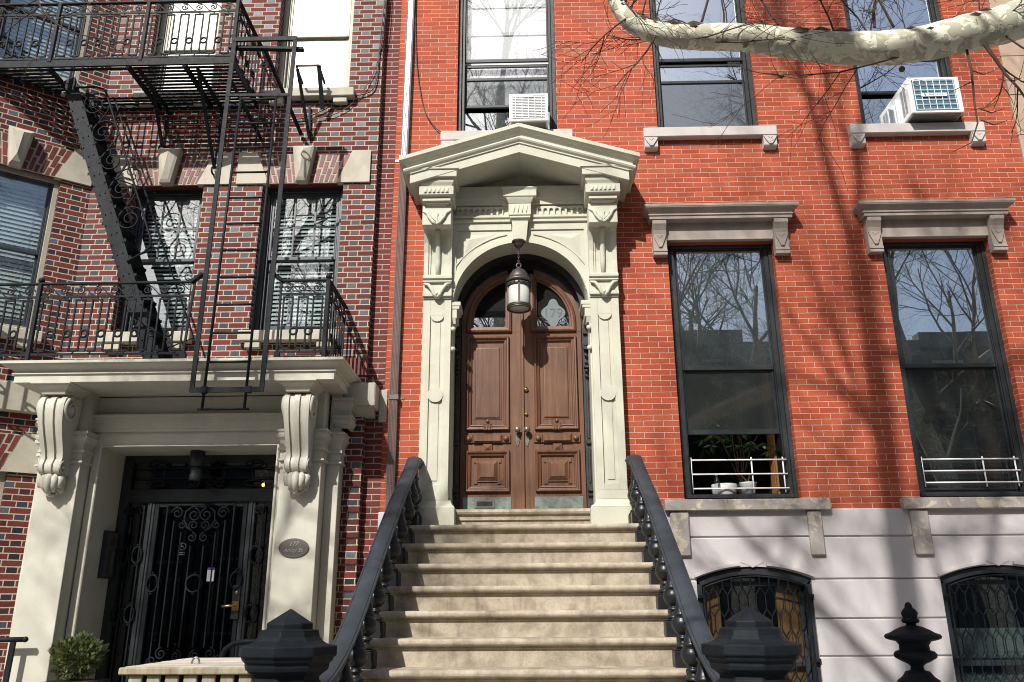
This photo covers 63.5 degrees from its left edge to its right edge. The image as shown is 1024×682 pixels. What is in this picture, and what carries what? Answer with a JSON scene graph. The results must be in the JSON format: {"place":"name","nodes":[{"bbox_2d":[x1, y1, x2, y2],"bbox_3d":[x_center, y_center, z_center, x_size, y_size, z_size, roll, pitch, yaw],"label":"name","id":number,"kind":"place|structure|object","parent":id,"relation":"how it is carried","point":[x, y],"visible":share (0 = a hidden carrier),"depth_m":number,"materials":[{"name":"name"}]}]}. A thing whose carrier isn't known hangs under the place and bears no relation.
{"place":"outdoors","nodes":[
{"label":"outdoors","id":0,"kind":"place"},
{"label":"pavement","id":1,"kind":"structure","parent":0,"visible":0},
{"bbox_2d":[45,679,110,681],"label":"planter","id":2,"kind":"object","parent":1,"relation":"on","point":[91,680],"visible":0.8,"depth_m":7.41,"materials":[{"name":"wicker"}]},
{"bbox_2d":[47,631,108,680],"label":"evergreen shrub","id":3,"kind":"object","parent":2,"relation":"on","point":[84,642],"visible":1,"depth_m":7.40,"materials":[{"name":"green plant"}]},
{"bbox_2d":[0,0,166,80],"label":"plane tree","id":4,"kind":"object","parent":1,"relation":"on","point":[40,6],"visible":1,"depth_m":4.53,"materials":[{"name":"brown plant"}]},
{"bbox_2d":[118,656,252,681],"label":"bin shed","id":5,"kind":"structure","parent":1,"relation":"on","point":[196,669],"depth_m":4.40,"materials":[{"name":"paint"}]},
{"bbox_2d":[0,0,400,681],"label":"apartment house","id":6,"kind":"structure","parent":1,"relation":"on","point":[92,448],"depth_m":9.02,"materials":[{"name":"brick"}]},
{"bbox_2d":[0,472,6,507],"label":"window","id":7,"kind":"structure","parent":6,"relation":"in","point":[2,474],"depth_m":8.53,"materials":[{"name":"beige paint"}]},
{"bbox_2d":[0,636,28,681],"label":"pipe rail","id":8,"kind":"object","parent":6,"relation":"attached to","point":[13,641],"visible":1,"depth_m":7.67,"materials":[{"name":"black metal"}]},
{"bbox_2d":[0,165,59,328],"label":"window","id":9,"kind":"structure","parent":6,"relation":"in","point":[51,186],"depth_m":9.36,"materials":[{"name":"beige paint"}]},
{"bbox_2d":[0,0,92,81],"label":"window","id":10,"kind":"structure","parent":6,"relation":"in","point":[72,74],"depth_m":10.08,"materials":[{"name":"grey glass"}]},
{"bbox_2d":[97,530,117,578],"bbox_3d":[-4.204,2.225,8.620,0.066,0.475,0.210,-1,-18,1],"label":"intercom","id":11,"kind":"object","parent":6,"relation":"attached to","point":[107,556],"visible":1,"depth_m":8.57,"materials":[{"name":"black paint"}]},
{"bbox_2d":[117,190,202,331],"bbox_3d":[-4.038,-0.907,9.677,0.848,1.825,0.175,-1,-18,1],"label":"window","id":12,"kind":"structure","parent":6,"relation":"in","point":[194,196],"depth_m":9.79,"materials":[{"name":"paint"}]},
{"bbox_2d":[0,0,347,393],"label":"fire escape","id":13,"kind":"object","parent":6,"relation":"attached to","point":[140,303],"visible":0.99,"depth_m":9.24,"materials":[{"name":"black metal"}]},
{"bbox_2d":[197,96,277,410],"bbox_3d":[-2.783,-0.997,8.479,0.500,3.497,0.028,-1,-18,1],"label":"drop ladder","id":14,"kind":"object","parent":13,"relation":"attached to","point":[259,249],"visible":1,"depth_m":8.44,"materials":[{"name":"black metal"}]},
{"bbox_2d":[152,3,221,89],"bbox_3d":[-4.097,-3.806,10.585,0.823,1.780,0.110,-1,-18,1],"label":"window","id":15,"kind":"structure","parent":6,"relation":"in","point":[184,20],"depth_m":10.62,"materials":[{"name":"glass"}]},
{"bbox_2d":[136,502,248,664],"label":"security gate","id":16,"kind":"structure","parent":6,"relation":"in","point":[236,588],"depth_m":8.65,"materials":[{"name":"black metal"}]},
{"bbox_2d":[188,450,205,480],"bbox_3d":[-3.349,1.324,8.780,0.152,0.309,0.152,-1,-18,1],"label":"porch light","id":17,"kind":"object","parent":6,"relation":"hanging from","point":[196,461],"visible":1,"depth_m":8.73,"materials":[{"name":"black paint"}]},
{"bbox_2d":[206,568,214,580],"bbox_3d":[-3.166,2.453,8.690,0.075,0.139,0.004,-1,-18,1],"label":"paper notice","id":18,"kind":"object","parent":6,"relation":"attached to","point":[209,573],"visible":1,"depth_m":8.69,"materials":[{"name":"white paper"}]},
{"bbox_2d":[278,538,308,556],"bbox_3d":[-2.116,2.004,8.015,0.296,0.180,0.018,-1,-18,1],"label":"address plaque","id":19,"kind":"object","parent":6,"relation":"attached to","point":[293,547],"visible":1,"depth_m":8.01,"materials":[{"name":"metal"}]},
{"bbox_2d":[254,187,342,329],"bbox_3d":[-2.440,-0.927,9.644,0.948,1.825,0.175,-1,-18,1],"label":"window","id":20,"kind":"structure","parent":6,"relation":"in","point":[323,196],"depth_m":9.71,"materials":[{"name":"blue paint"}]},
{"bbox_2d":[295,64,325,109],"bbox_3d":[-2.407,-3.012,9.898,0.326,0.476,0.310,-1,-18,1],"label":"metal bracket","id":21,"kind":"object","parent":6,"relation":"attached to","point":[320,82],"depth_m":9.85,"materials":[{"name":"black metal"}]},
{"bbox_2d":[247,0,384,119],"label":"cable","id":22,"kind":"object","parent":6,"relation":"attached to","point":[355,95],"visible":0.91,"depth_m":10.05,"materials":[{"name":"black rubber"}]},
{"bbox_2d":[277,0,354,87],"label":"window","id":23,"kind":"structure","parent":6,"relation":"in","point":[324,28],"depth_m":10.56,"materials":[{"name":"white glass"}]},
{"bbox_2d":[275,0,386,122],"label":"cable","id":24,"kind":"object","parent":6,"relation":"attached to","point":[367,83],"visible":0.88,"depth_m":10.07,"materials":[{"name":"black rubber"}]},
{"bbox_2d":[219,639,255,657],"bbox_3d":[-2.332,3.263,7.359,0.670,1.162,0.054,-1,-18,1],"label":"pipe rail","id":25,"kind":"object","parent":1,"relation":"on","point":[230,645],"visible":0.33,"depth_m":7.51,"materials":[{"name":"black metal"}]},
{"bbox_2d":[350,523,688,681],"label":"stoop","id":26,"kind":"object","parent":1,"relation":"on","point":[528,603],"visible":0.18,"depth_m":6.59,"materials":[{"name":"beige stone"}]},
{"bbox_2d":[238,456,423,681],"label":"stair railing","id":27,"kind":"object","parent":26,"relation":"on","point":[290,645],"visible":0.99,"depth_m":5.69,"materials":[{"name":"black metal"}]},
{"bbox_2d":[625,454,801,681],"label":"stair railing","id":28,"kind":"object","parent":26,"relation":"on","point":[748,644],"visible":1,"depth_m":5.63,"materials":[{"name":"black metal"}]},
{"bbox_2d":[378,0,1023,681],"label":"brick house","id":29,"kind":"structure","parent":1,"relation":"on","point":[670,256],"depth_m":9.36,"materials":[{"name":"brick"}]},
{"bbox_2d":[385,0,414,509],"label":"drainpipe","id":30,"kind":"object","parent":29,"relation":"attached to","point":[394,398],"visible":0.7,"depth_m":9.36,"materials":[{"name":"metal"}]},
{"bbox_2d":[415,0,440,131],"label":"cable","id":31,"kind":"object","parent":29,"relation":"attached to","point":[417,69],"visible":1,"depth_m":10.24,"materials":[{"name":"black rubber"}]},
{"bbox_2d":[459,269,524,508],"bbox_3d":[-0.220,0.485,9.259,0.707,2.808,0.142,-1,-18,1],"label":"door","id":32,"kind":"structure","parent":29,"relation":"in","point":[492,439],"depth_m":9.19,"materials":[{"name":"brown wood"}]},
{"bbox_2d":[457,0,556,130],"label":"window","id":33,"kind":"structure","parent":29,"relation":"in","point":[497,59],"depth_m":10.51,"materials":[{"name":"glass"}]},
{"bbox_2d":[506,238,531,313],"bbox_3d":[0.076,-0.734,9.207,0.294,0.825,0.294,-1,-18,1],"label":"hanging lantern","id":34,"kind":"object","parent":29,"relation":"hanging from","point":[518,282],"visible":1,"depth_m":9.07,"materials":[{"name":"white metal"}]},
{"bbox_2d":[509,93,547,128],"bbox_3d":[0.204,-2.684,10.040,0.459,0.379,0.552,-1,-18,1],"label":"air conditioner","id":35,"kind":"object","parent":29,"relation":"attached to","point":[530,109],"visible":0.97,"depth_m":9.79,"materials":[{"name":"white plastic"}]},
{"bbox_2d":[523,269,586,508],"bbox_3d":[0.451,0.477,9.245,0.683,2.808,0.142,-1,-18,1],"label":"door","id":36,"kind":"structure","parent":29,"relation":"in","point":[555,467],"depth_m":9.19,"materials":[{"name":"brown wood"}]},
{"bbox_2d":[649,0,757,126],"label":"window","id":37,"kind":"structure","parent":29,"relation":"in","point":[740,81],"depth_m":10.34,"materials":[{"name":"glass"}]},
{"bbox_2d":[711,483,736,493],"bbox_3d":[2.333,1.652,9.082,0.276,0.149,0.276,-1,-18,1],"label":"white bowl","id":38,"kind":"object","parent":29,"relation":"on","point":[725,491],"visible":0.49,"depth_m":8.98,"materials":[{"name":"ceramic"}]},
{"bbox_2d":[667,244,798,498],"bbox_3d":[2.388,0.288,9.136,1.182,2.932,0.477,5,-19,-16],"label":"window","id":39,"kind":"structure","parent":29,"relation":"in","point":[783,424],"depth_m":9.13,"materials":[{"name":"black paint"}]},
{"bbox_2d":[690,373,781,493],"bbox_3d":[2.588,1.126,9.659,1.352,1.475,1.359,6,-19,-18],"label":"umbrella plant","id":40,"kind":"object","parent":29,"relation":"in","point":[748,450],"visible":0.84,"depth_m":9.53,"materials":[{"name":"green plant"}]},
{"bbox_2d":[739,469,756,493],"bbox_3d":[2.538,1.517,8.910,0.190,0.300,0.190,-1,-18,1],"label":"seedling","id":41,"kind":"object","parent":29,"relation":"on","point":[748,484],"visible":0.79,"depth_m":8.83,"materials":[{"name":"white ceramic"}]},
{"bbox_2d":[697,568,821,681],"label":"basement window","id":42,"kind":"structure","parent":29,"relation":"in","point":[708,592],"depth_m":8.30,"materials":[{"name":"black paint"}]},
{"bbox_2d":[843,0,961,123],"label":"window","id":43,"kind":"structure","parent":29,"relation":"in","point":[872,111],"depth_m":10.28,"materials":[{"name":"glass"}]},
{"bbox_2d":[892,77,963,122],"bbox_3d":[4.963,-2.795,9.981,0.630,0.507,0.591,-1,-18,1],"label":"air conditioner","id":44,"kind":"object","parent":29,"relation":"on","point":[932,100],"visible":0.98,"depth_m":9.73,"materials":[{"name":"white plastic"}]},
{"bbox_2d":[882,241,1023,496],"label":"window","id":45,"kind":"structure","parent":29,"relation":"in","point":[991,458],"depth_m":9.12,"materials":[{"name":"black glass"}]},
{"bbox_2d":[913,370,999,487],"bbox_3d":[4.717,1.060,9.383,1.631,1.408,0.813,-6,-19,16],"label":"dracaena plant","id":46,"kind":"object","parent":29,"relation":"on","point":[945,441],"visible":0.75,"depth_m":9.25,"materials":[{"name":"green plant"}]},
{"bbox_2d":[940,566,1023,681],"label":"basement window","id":47,"kind":"structure","parent":29,"relation":"in","point":[990,643],"depth_m":8.22,"materials":[{"name":"black paint"}]},
{"bbox_2d":[533,0,1023,189],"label":"plane tree","id":48,"kind":"object","parent":1,"relation":"on","point":[985,28],"visible":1,"depth_m":4.30,"materials":[{"name":"beige plant"}]},
{"bbox_2d":[884,602,941,681],"bbox_3d":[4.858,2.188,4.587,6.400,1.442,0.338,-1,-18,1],"label":"newel post","id":49,"kind":"object","parent":1,"relation":"on","point":[912,639],"visible":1,"depth_m":4.71,"materials":[{"name":"black metal"}]},
{"bbox_2d":[987,0,1023,163],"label":"stone house","id":50,"kind":"structure","parent":1,"relation":"on","point":[1011,54],"depth_m":10.03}
]}

